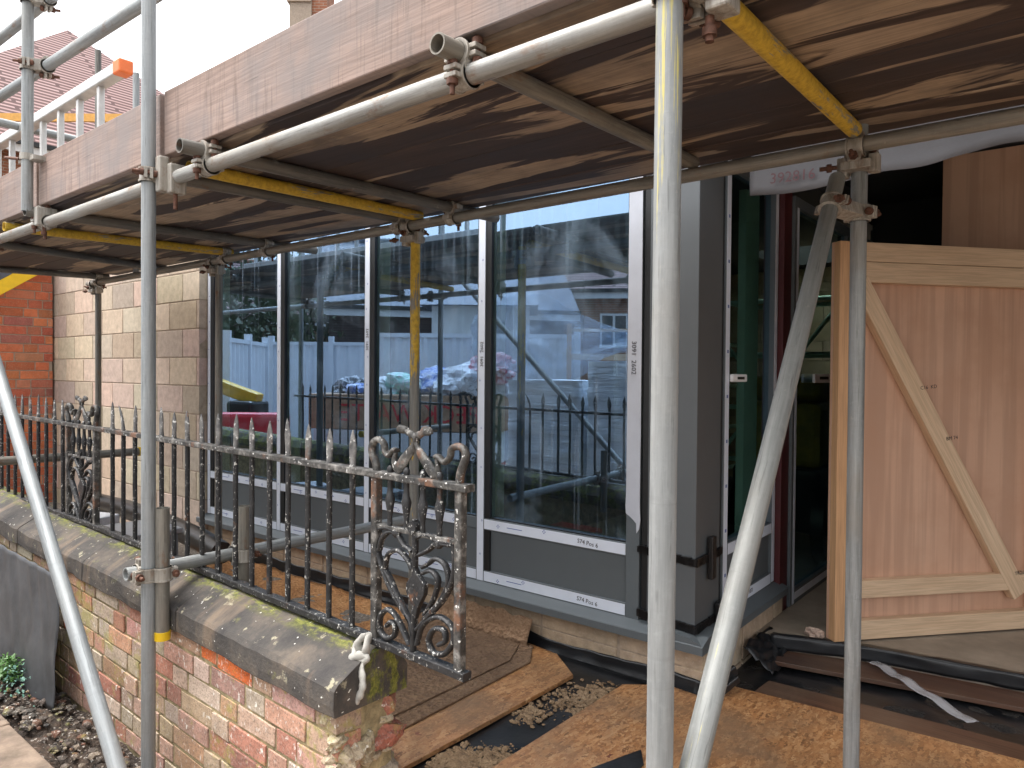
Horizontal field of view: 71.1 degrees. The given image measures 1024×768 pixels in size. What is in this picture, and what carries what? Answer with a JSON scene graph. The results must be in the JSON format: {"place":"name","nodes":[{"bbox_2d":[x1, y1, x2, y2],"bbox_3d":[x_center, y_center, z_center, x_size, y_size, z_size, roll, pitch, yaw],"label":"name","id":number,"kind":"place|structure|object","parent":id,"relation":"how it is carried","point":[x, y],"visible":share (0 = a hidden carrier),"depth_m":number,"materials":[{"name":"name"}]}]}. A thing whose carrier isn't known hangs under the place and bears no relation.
{"place":"outdoors","nodes":[
{"label":"outdoors","id":0,"kind":"place"},
{"bbox_2d":[0,715,52,767],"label":"paving","id":1,"kind":"structure","parent":0,"point":[17,750],"depth_m":2.76,"materials":[{"name":"beige stone"}]},
{"bbox_2d":[0,680,140,767],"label":"soil","id":2,"kind":"structure","parent":0,"point":[33,737],"depth_m":2.99,"materials":[{"name":"brown soil"}]},
{"bbox_2d":[0,652,34,706],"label":"weed","id":3,"kind":"object","parent":2,"relation":"on","point":[9,665],"visible":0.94,"depth_m":3.34,"materials":[{"name":"green plant"}]},
{"bbox_2d":[0,355,126,767],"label":"brace tube","id":4,"kind":"object","parent":2,"relation":"on","point":[100,712],"visible":1,"depth_m":2.47,"materials":[{"name":"silver metal"}]},
{"bbox_2d":[0,673,140,767],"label":"loose stones","id":5,"kind":"object","parent":2,"relation":"on","point":[29,716],"visible":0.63,"depth_m":3.00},
{"bbox_2d":[132,0,186,767],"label":"scaffold pole","id":6,"kind":"object","parent":2,"relation":"on","point":[153,172],"visible":0.92,"depth_m":2.54,"materials":[{"name":"metal"}]},
{"bbox_2d":[123,516,419,585],"bbox_3d":[-0.893,0.685,3.091,0.189,0.106,1.440,1,1,39],"label":"tie tube","id":7,"kind":"object","parent":6,"relation":"attached to","point":[137,574],"visible":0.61,"depth_m":2.82,"materials":[{"name":"metal"}]},
{"bbox_2d":[154,507,170,641],"bbox_3d":[-1.263,0.685,2.588,0.055,0.477,0.055,1,1,39],"label":"stub tube","id":8,"kind":"object","parent":7,"relation":"attached to","point":[162,633],"visible":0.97,"depth_m":2.57,"materials":[{"name":"grey metal"}]},
{"bbox_2d":[238,505,248,582],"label":"stub tube","id":9,"kind":"object","parent":7,"relation":"attached to","point":[243,535],"visible":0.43,"depth_m":2.84,"materials":[{"name":"grey metal"}]},
{"bbox_2d":[0,0,655,243],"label":"ledger tube","id":10,"kind":"object","parent":6,"relation":"attached to","point":[629,19],"visible":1,"depth_m":1.78,"materials":[{"name":"metal"}]},
{"bbox_2d":[2,222,233,267],"bbox_3d":[-2.229,-0.811,4.195,0.099,0.153,1.272,1,3,38],"label":"transom tube","id":11,"kind":"object","parent":10,"relation":"on","point":[221,252],"visible":0.77,"depth_m":4.14,"materials":[{"name":"metal"}]},
{"bbox_2d":[59,198,416,272],"bbox_3d":[-2.034,-0.898,4.567,3.935,0.046,0.219,1,1,39],"label":"scaffold board","id":12,"kind":"object","parent":11,"relation":"on","point":[297,223],"visible":0.38,"depth_m":4.01,"materials":[{"name":"brown wood"}]},
{"bbox_2d":[23,205,317,260],"bbox_3d":[-1.763,-0.808,3.974,0.106,0.153,1.642,1,3,37],"label":"transom tube","id":13,"kind":"object","parent":10,"relation":"on","point":[263,244],"visible":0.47,"depth_m":3.90,"materials":[{"name":"metal"}]},
{"bbox_2d":[4,0,60,211],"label":"scaffold pole","id":14,"kind":"object","parent":13,"relation":"on","point":[29,67],"visible":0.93,"depth_m":3.30,"materials":[{"name":"metal"}]},
{"bbox_2d":[0,0,57,45],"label":"guard rail tube","id":15,"kind":"object","parent":14,"relation":"attached to","point":[10,30],"visible":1,"depth_m":3.58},
{"bbox_2d":[0,0,162,102],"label":"guard rail tube","id":16,"kind":"object","parent":14,"relation":"attached to","point":[129,12],"depth_m":3.01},
{"bbox_2d":[0,118,75,141],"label":"guard rail tube","id":17,"kind":"object","parent":16,"relation":"attached to","point":[9,124],"depth_m":4.41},
{"bbox_2d":[0,58,132,176],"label":"ladder","id":18,"kind":"object","parent":17,"relation":"attached to","point":[100,82],"visible":0.58,"depth_m":3.81,"materials":[{"name":"metal"}]},
{"bbox_2d":[39,94,169,205],"bbox_3d":[-1.737,-0.944,2.992,1.240,0.227,0.038,1,1,39],"label":"toe board","id":19,"kind":"object","parent":13,"relation":"on","point":[104,153],"visible":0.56,"depth_m":2.94,"materials":[{"name":"brown wood"}]},
{"bbox_2d":[0,154,244,241],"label":"scaffold board","id":20,"kind":"object","parent":13,"relation":"on","point":[109,188],"visible":0.22,"depth_m":3.17,"materials":[{"name":"brown wood"}]},
{"bbox_2d":[176,138,499,230],"bbox_3d":[-0.580,-0.781,2.966,0.106,0.153,1.621,1,3,38],"label":"transom tube","id":21,"kind":"object","parent":10,"relation":"on","point":[201,152],"visible":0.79,"depth_m":2.73,"materials":[{"name":"metal"}]},
{"bbox_2d":[165,0,579,156],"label":"toe board","id":22,"kind":"object","parent":21,"relation":"on","point":[341,46],"visible":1,"depth_m":1.97,"materials":[{"name":"brown wood"}]},
{"bbox_2d":[323,0,1023,181],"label":"scaffold board","id":23,"kind":"object","parent":21,"relation":"on","point":[920,22],"visible":0.72,"depth_m":1.86,"materials":[{"name":"brown wood"}]},
{"bbox_2d":[429,32,699,168],"bbox_3d":[0.250,-0.757,2.098,0.099,0.151,1.311,1,3,39],"label":"transom tube","id":24,"kind":"object","parent":10,"relation":"on","point":[458,54],"visible":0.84,"depth_m":1.83,"materials":[{"name":"metal"}]},
{"bbox_2d":[218,0,758,158],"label":"scaffold board","id":25,"kind":"object","parent":24,"relation":"on","point":[572,14],"visible":0.38,"depth_m":1.84,"materials":[{"name":"brown wood"}]},
{"bbox_2d":[272,0,925,171],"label":"scaffold board","id":26,"kind":"object","parent":24,"relation":"on","point":[634,61],"visible":0.69,"depth_m":1.87,"materials":[{"name":"brown wood"}]},
{"bbox_2d":[368,17,1023,191],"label":"scaffold board","id":27,"kind":"object","parent":24,"relation":"on","point":[990,42],"visible":0.66,"depth_m":2.01,"materials":[{"name":"brown wood"}]},
{"bbox_2d":[444,80,1023,207],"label":"scaffold board","id":28,"kind":"object","parent":24,"relation":"on","point":[972,102],"visible":0.58,"depth_m":2.42,"materials":[{"name":"brown wood"}]},
{"bbox_2d":[0,30,164,175],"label":"tiled roof house","id":29,"kind":"structure","parent":0,"point":[76,70],"depth_m":21.75,"materials":[{"name":"red tile"}]},
{"bbox_2d":[0,113,120,121],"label":"roof edge board","id":30,"kind":"object","parent":29,"relation":"attached to","point":[68,117],"visible":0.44,"depth_m":16.62,"materials":[{"name":"orange wood"}]},
{"bbox_2d":[0,0,340,93],"label":"sky","id":31,"kind":"structure","parent":0,"point":[193,37],"materials":[{"name":"white"}]},
{"bbox_2d":[49,502,397,622],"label":"courtyard floor","id":32,"kind":"structure","parent":0,"point":[360,617],"depth_m":4.43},
{"bbox_2d":[100,512,119,524],"bbox_3d":[-2.911,1.098,4.918,0.320,0.400,0.240,1,1,22],"label":"white block","id":33,"kind":"object","parent":32,"relation":"on","point":[104,518],"depth_m":4.89,"materials":[{"name":"plastic"}]},
{"bbox_2d":[52,259,207,529],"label":"block wall","id":34,"kind":"structure","parent":32,"relation":"on","point":[181,343],"depth_m":6.33,"materials":[{"name":"stone"}]},
{"bbox_2d":[104,520,182,554],"bbox_3d":[-2.292,1.095,4.411,0.430,0.432,0.330,1,1,39],"label":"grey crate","id":35,"kind":"object","parent":32,"relation":"on","point":[129,528],"visible":0.14,"depth_m":4.38,"materials":[{"name":"plastic"}]},
{"bbox_2d":[89,494,229,563],"bbox_3d":[-2.729,1.051,5.449,2.314,0.210,0.174,1,1,42],"label":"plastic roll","id":36,"kind":"object","parent":32,"relation":"on","point":[194,530],"visible":0.41,"depth_m":5.01,"materials":[{"name":"plastic"}]},
{"bbox_2d":[199,255,229,571],"bbox_3d":[-1.994,0.227,4.793,0.190,2.162,0.125,0,1,-22],"label":"scaffold pole","id":37,"kind":"object","parent":32,"relation":"on","point":[218,271],"visible":0.63,"depth_m":4.79,"materials":[{"name":"metal"}]},
{"bbox_2d":[206,561,404,630],"bbox_3d":[-1.752,1.310,4.247,2.350,0.039,1.330,1,1,39],"label":"sawdust","id":38,"kind":"object","parent":32,"relation":"on","point":[340,600],"visible":0.13,"depth_m":4.49},
{"bbox_2d":[389,219,428,635],"bbox_3d":[-0.514,0.258,3.580,0.190,2.162,0.125,0,1,-22],"label":"scaffold pole","id":39,"kind":"object","parent":32,"relation":"on","point":[414,239],"visible":0.66,"depth_m":3.57,"materials":[{"name":"metal"}]},
{"bbox_2d":[187,177,404,234],"bbox_3d":[-0.926,-0.785,3.172,0.099,0.153,1.261,1,3,41],"label":"transom tube","id":40,"kind":"object","parent":39,"relation":"attached to","point":[222,186],"visible":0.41,"depth_m":3.08,"materials":[{"name":"metal"}]},
{"bbox_2d":[28,189,380,269],"bbox_3d":[-2.175,-0.889,4.395,3.935,0.047,0.219,1,1,39],"label":"scaffold board","id":41,"kind":"object","parent":40,"relation":"on","point":[278,212],"visible":0.47,"depth_m":3.85,"materials":[{"name":"brown wood"}]},
{"bbox_2d":[89,206,443,274],"bbox_3d":[-1.892,-0.905,4.740,3.935,0.047,0.219,1,1,39],"label":"scaffold board","id":42,"kind":"object","parent":40,"relation":"on","point":[353,224],"visible":0.44,"depth_m":4.21,"materials":[{"name":"brown wood"}]},
{"bbox_2d":[133,72,139,272],"bbox_3d":[-2.964,-1.644,5.649,0.048,1.600,0.048,1,1,39],"label":"scaffold pole","id":43,"kind":"object","parent":42,"relation":"attached to","point":[136,89],"visible":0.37,"depth_m":5.62,"materials":[{"name":"grey metal"}]},
{"bbox_2d":[185,161,423,219],"bbox_3d":[-0.813,-0.807,3.071,0.050,0.048,1.192,1,3,37],"label":"transom tube","id":44,"kind":"object","parent":39,"relation":"attached to","point":[253,181],"visible":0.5,"depth_m":3.00,"materials":[{"name":"yellow metal"}]},
{"bbox_2d":[0,168,294,262],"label":"scaffold board","id":45,"kind":"object","parent":44,"relation":"on","point":[193,197],"visible":0.41,"depth_m":3.48,"materials":[{"name":"brown wood"}]},
{"bbox_2d":[86,106,1023,285],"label":"ledger tube","id":46,"kind":"object","parent":39,"relation":"attached to","point":[1010,117],"visible":0.78,"depth_m":2.57,"materials":[{"name":"grey metal"}]},
{"bbox_2d":[0,266,109,288],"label":"transom tube","id":47,"kind":"object","parent":46,"relation":"on","point":[44,272],"visible":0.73,"depth_m":5.67,"materials":[{"name":"metal"}]},
{"bbox_2d":[0,179,339,267],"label":"scaffold board","id":48,"kind":"object","parent":47,"relation":"on","point":[222,209],"visible":0.49,"depth_m":3.67,"materials":[{"name":"brown wood"}]},
{"bbox_2d":[0,242,165,277],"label":"transom tube","id":49,"kind":"object","parent":46,"relation":"on","point":[14,246],"visible":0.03,"depth_m":4.68,"materials":[{"name":"metal"}]},
{"bbox_2d":[0,162,44,224],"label":"toe board","id":50,"kind":"object","parent":49,"relation":"on","point":[10,196],"visible":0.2,"depth_m":3.60,"materials":[{"name":"brown wood"}]},
{"bbox_2d":[412,655,1023,767],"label":"damp membrane","id":51,"kind":"object","parent":32,"relation":"on","point":[504,731],"visible":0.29,"depth_m":3.06,"materials":[{"name":"black plastic"}]},
{"bbox_2d":[391,643,572,767],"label":"osb sheet","id":52,"kind":"object","parent":51,"relation":"on","point":[544,671],"visible":0.56,"depth_m":2.92,"materials":[{"name":"brown wood"}]},
{"bbox_2d":[383,612,532,728],"bbox_3d":[-0.552,1.311,3.289,0.920,0.008,1.330,1,1,39],"label":"brown board","id":53,"kind":"object","parent":52,"relation":"on","point":[521,657],"visible":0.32,"depth_m":3.08,"materials":[{"name":"brown wood"}]},
{"bbox_2d":[384,615,518,715],"bbox_3d":[-0.593,1.302,3.278,0.770,0.007,1.300,1,1,39],"label":"brown board","id":54,"kind":"object","parent":53,"relation":"on","point":[485,652],"visible":0.35,"depth_m":3.35,"materials":[{"name":"brown wood"}]},
{"bbox_2d":[435,592,532,645],"bbox_3d":[-0.167,1.237,3.804,0.660,0.138,0.064,1,1,39],"label":"sheet","id":55,"kind":"object","parent":53,"relation":"on","point":[502,623],"visible":0.81,"depth_m":3.74,"materials":[{"name":"brown wood"}]},
{"bbox_2d":[492,684,1023,767],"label":"osb sheet","id":56,"kind":"object","parent":51,"relation":"on","point":[757,730],"visible":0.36,"depth_m":2.68,"materials":[{"name":"brown wood"}]},
{"bbox_2d":[592,750,643,767],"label":"membrane scrap","id":57,"kind":"object","parent":56,"relation":"on","point":[633,759],"visible":1,"depth_m":2.51,"materials":[{"name":"black plastic"}]},
{"bbox_2d":[725,665,739,693],"bbox_3d":[0.889,1.293,3.059,0.220,0.060,0.042,-27,12,-23],"label":"black offcut","id":58,"kind":"object","parent":56,"relation":"on","point":[733,681],"visible":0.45,"depth_m":3.07,"materials":[{"name":"plastic"}]},
{"bbox_2d":[819,123,880,767],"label":"scaffold pole","id":59,"kind":"object","parent":56,"relation":"on","point":[857,163],"visible":0.83,"depth_m":2.28,"materials":[{"name":"metal"}]},
{"bbox_2d":[679,172,880,767],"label":"brace tube","id":60,"kind":"object","parent":59,"relation":"attached to","point":[835,203],"visible":0.94,"depth_m":1.60,"materials":[{"name":"metal"}]},
{"bbox_2d":[743,626,786,674],"bbox_3d":[1.256,1.288,3.475,0.143,0.128,0.351,1,1,39],"label":"membrane offcut","id":61,"kind":"object","parent":51,"relation":"on","point":[763,649],"visible":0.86,"depth_m":3.44,"materials":[{"name":"black plastic"}]},
{"bbox_2d":[424,678,618,767],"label":"spilled sand","id":62,"kind":"structure","parent":0,"point":[457,757],"depth_m":2.86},
{"bbox_2d":[551,522,602,533],"bbox_3d":[0.346,1.055,4.315,0.320,0.380,0.263,1,1,39],"label":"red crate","id":63,"kind":"object","parent":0,"point":[579,527],"visible":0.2,"depth_m":4.32,"materials":[{"name":"plastic"}]},
{"bbox_2d":[426,489,818,580],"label":"building floor","id":64,"kind":"structure","parent":0,"point":[534,507],"depth_m":6.66,"materials":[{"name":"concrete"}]},
{"bbox_2d":[231,141,1023,525],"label":"new building","id":65,"kind":"structure","parent":64,"relation":"on","point":[565,351],"depth_m":6.54,"materials":[{"name":"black glass"}]},
{"bbox_2d":[750,105,1023,195],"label":"breather membrane","id":66,"kind":"object","parent":65,"relation":"attached to","point":[804,176],"visible":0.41,"depth_m":2.74,"materials":[{"name":"white plastic"}]},
{"bbox_2d":[727,376,829,563],"bbox_3d":[2.149,0.588,5.446,0.720,1.290,1.340,1,1,36],"label":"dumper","id":67,"kind":"object","parent":64,"relation":"on","point":[812,461],"visible":0.22,"depth_m":4.93,"materials":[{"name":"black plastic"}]},
{"bbox_2d":[728,291,830,468],"bbox_3d":[2.650,0.074,6.863,1.047,2.300,0.674,1,1,39],"label":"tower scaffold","id":68,"kind":"object","parent":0,"point":[824,298],"visible":0.01,"depth_m":6.86,"materials":[{"name":"green metal"}]},
{"bbox_2d":[735,665,1023,733],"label":"dirt strip","id":69,"kind":"object","parent":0,"point":[1005,729],"visible":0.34,"depth_m":2.98,"materials":[{"name":"brown soil"}]},
{"bbox_2d":[754,681,1023,760],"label":"wet board","id":70,"kind":"object","parent":69,"relation":"on","point":[909,723],"visible":0.69,"depth_m":2.86,"materials":[{"name":"brown wood"}]},
{"bbox_2d":[775,651,1023,712],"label":"wet board","id":71,"kind":"object","parent":69,"relation":"on","point":[955,689],"visible":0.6,"depth_m":3.19,"materials":[{"name":"brown wood"}]},
{"bbox_2d":[869,661,978,722],"bbox_3d":[1.746,1.311,3.083,0.062,0.032,0.562,0,1,-12],"label":"plastic strip","id":72,"kind":"object","parent":71,"relation":"on","point":[939,701],"visible":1,"depth_m":3.03,"materials":[{"name":"grey plastic"}]},
{"bbox_2d":[757,580,1023,692],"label":"entrance floor","id":73,"kind":"structure","parent":0,"point":[1003,649],"depth_m":3.49,"materials":[{"name":"brown wood"}]},
{"bbox_2d":[804,627,824,638],"bbox_3d":[1.486,1.226,3.524,0.106,0.062,0.064,1,1,39],"label":"paper scrap","id":74,"kind":"object","parent":73,"relation":"on","point":[814,632],"visible":0.99,"depth_m":3.51,"materials":[{"name":"beige paper"}]},
{"bbox_2d":[786,196,873,607],"bbox_3d":[2.177,0.134,4.734,0.110,2.360,2.020,1,1,39],"label":"entrance screen","id":75,"kind":"object","parent":73,"relation":"on","point":[799,588],"visible":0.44,"depth_m":4.00,"materials":[{"name":"black plastic"}]},
{"bbox_2d":[770,632,1023,690],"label":"membrane edge","id":76,"kind":"object","parent":73,"relation":"on","point":[986,674],"visible":0.92,"depth_m":3.31,"materials":[{"name":"black plastic"}]},
{"bbox_2d":[826,241,1023,641],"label":"plywood door","id":77,"kind":"structure","parent":73,"relation":"on","point":[943,517],"depth_m":3.57,"materials":[{"name":"brown wood"}]},
{"bbox_2d":[942,145,1023,249],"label":"plywood panel","id":78,"kind":"object","parent":73,"relation":"on","point":[983,200],"depth_m":4.10,"materials":[{"name":"brown wood"}]},
{"label":"ground","id":79,"kind":"structure","parent":0,"visible":0},
{"bbox_2d":[0,275,52,501],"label":"brick house","id":80,"kind":"structure","parent":79,"relation":"on","point":[26,332],"depth_m":7.36,"materials":[{"name":"brick"}]},
{"bbox_2d":[0,273,36,294],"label":"striped barrier board","id":81,"kind":"object","parent":80,"relation":"attached to","point":[9,281],"visible":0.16,"depth_m":7.09,"materials":[{"name":"yellow plastic"}]},
{"bbox_2d":[82,49,106,496],"bbox_3d":[-3.521,-0.680,6.037,0.190,4.250,0.125,0,1,-22],"label":"scaffold pole","id":82,"kind":"object","parent":79,"relation":"on","point":[96,291],"visible":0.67,"depth_m":6.04,"materials":[{"name":"metal"}]},
{"bbox_2d":[0,486,406,767],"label":"brick boundary wall","id":83,"kind":"structure","parent":79,"relation":"on","point":[245,680],"depth_m":2.46,"materials":[{"name":"brick"}]},
{"bbox_2d":[0,544,59,710],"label":"grey sheet","id":84,"kind":"object","parent":83,"relation":"hanging from","point":[29,617],"visible":0.93,"depth_m":3.37,"materials":[{"name":"plastic"}]},
{"bbox_2d":[0,394,474,682],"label":"iron railing","id":85,"kind":"object","parent":83,"relation":"on","point":[417,584],"visible":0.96,"depth_m":2.33,"materials":[{"name":"black metal"}]},
{"bbox_2d":[0,447,140,465],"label":"tie tube","id":86,"kind":"object","parent":85,"relation":"attached to","point":[9,460],"visible":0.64,"depth_m":4.11,"materials":[{"name":"grey metal"}]},
{"bbox_2d":[348,632,375,704],"bbox_3d":[-0.445,0.832,2.098,0.078,0.198,0.113,1,1,8],"label":"knotted rag","id":87,"kind":"object","parent":85,"relation":"attached to","point":[359,652],"visible":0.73,"depth_m":2.07,"materials":[{"name":"white fabric"}]},
{"bbox_2d":[287,0,333,26],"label":"building","id":88,"kind":"structure","parent":79,"relation":"on","point":[300,10],"depth_m":19.38,"materials":[{"name":"brick"}]},
{"bbox_2d":[196,513,787,694],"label":"plinth wall","id":89,"kind":"structure","parent":79,"relation":"on","point":[612,642],"depth_m":3.58,"materials":[{"name":"concrete"}]},
{"bbox_2d":[207,176,645,619],"bbox_3d":[-0.861,-0.088,4.510,3.850,2.280,0.165,1,1,38],"label":"glazed screen","id":90,"kind":"object","parent":89,"relation":"on","point":[597,571],"visible":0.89,"depth_m":3.91,"materials":[{"name":"grey metal"}]},
{"bbox_2d":[636,161,725,634],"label":"corner column","id":91,"kind":"structure","parent":89,"relation":"on","point":[699,550],"depth_m":3.15,"materials":[{"name":"grey metal"}]},
{"bbox_2d":[720,156,778,599],"bbox_3d":[1.175,-0.023,3.637,0.136,2.208,0.728,1,1,38],"label":"side screen","id":92,"kind":"object","parent":89,"relation":"on","point":[745,377],"visible":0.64,"depth_m":3.75,"materials":[{"name":"green"}]},
{"bbox_2d":[774,193,791,610],"bbox_3d":[1.464,0.045,3.953,0.095,2.850,0.120,1,1,39],"label":"steel post","id":93,"kind":"object","parent":89,"relation":"on","point":[783,332],"depth_m":3.90,"materials":[{"name":"metal"}]},
{"bbox_2d":[646,0,739,767],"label":"scaffold pole","id":94,"kind":"object","parent":79,"relation":"on","point":[670,20],"visible":0.96,"depth_m":1.27,"materials":[{"name":"metal"}]},
{"bbox_2d":[682,0,861,137],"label":"transom tube","id":95,"kind":"object","parent":94,"relation":"attached to","point":[746,25],"visible":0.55,"depth_m":1.69,"materials":[{"name":"metal"}]},
{"bbox_2d":[408,52,1023,199],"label":"scaffold board","id":96,"kind":"object","parent":95,"relation":"on","point":[980,75],"visible":0.65,"depth_m":2.23,"materials":[{"name":"brown wood"}]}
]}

